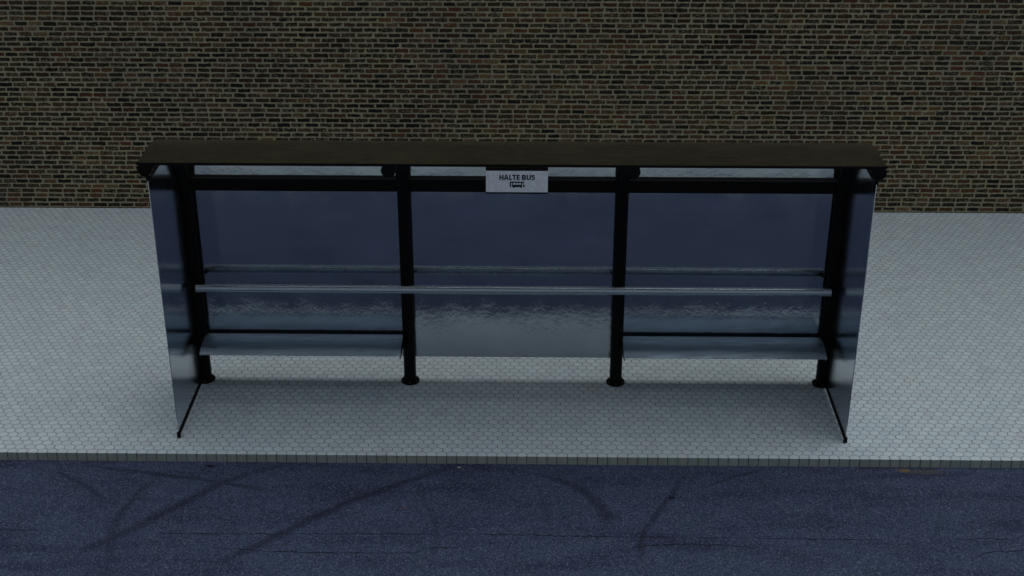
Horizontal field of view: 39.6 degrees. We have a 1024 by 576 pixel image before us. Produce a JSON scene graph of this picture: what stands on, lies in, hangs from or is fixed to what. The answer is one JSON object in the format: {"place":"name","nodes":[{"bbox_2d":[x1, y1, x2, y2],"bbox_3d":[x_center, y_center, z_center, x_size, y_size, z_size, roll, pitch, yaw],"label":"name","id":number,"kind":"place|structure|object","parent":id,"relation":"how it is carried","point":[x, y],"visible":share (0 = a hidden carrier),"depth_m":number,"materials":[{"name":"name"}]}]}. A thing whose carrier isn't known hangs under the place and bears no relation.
{"place":"outdoors","nodes":[
{"label":"outdoors","id":0,"kind":"place"},
{"bbox_2d":[0,0,1023,212],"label":"brick wall","id":1,"kind":"structure","parent":0,"point":[925,98],"depth_m":16.93,"materials":[{"name":"brown brick"}]},
{"bbox_2d":[0,207,1023,467],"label":"pavement","id":2,"kind":"structure","parent":0,"point":[86,369],"depth_m":13.76,"materials":[{"name":"concrete"}]},
{"bbox_2d":[136,140,887,443],"bbox_3d":[-0.002,-0.063,12.748,6.178,2.754,1.334,0,26,1],"label":"bus shelter","id":3,"kind":"object","parent":2,"relation":"on","point":[614,252],"visible":1,"depth_m":13.24,"materials":[{"name":"black paint"}]},
{"bbox_2d":[486,167,547,193],"bbox_3d":[0.040,-0.875,11.589,0.506,0.229,0.019,0,26,1],"label":"bus stop sign","id":4,"kind":"object","parent":3,"relation":"attached to","point":[516,180],"visible":1,"depth_m":11.58,"materials":[{"name":"white metal"}]},
{"bbox_2d":[0,460,1023,575],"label":"road","id":5,"kind":"structure","parent":0,"point":[119,518],"depth_m":11.96,"materials":[{"name":"grey asphalt"}]}
]}

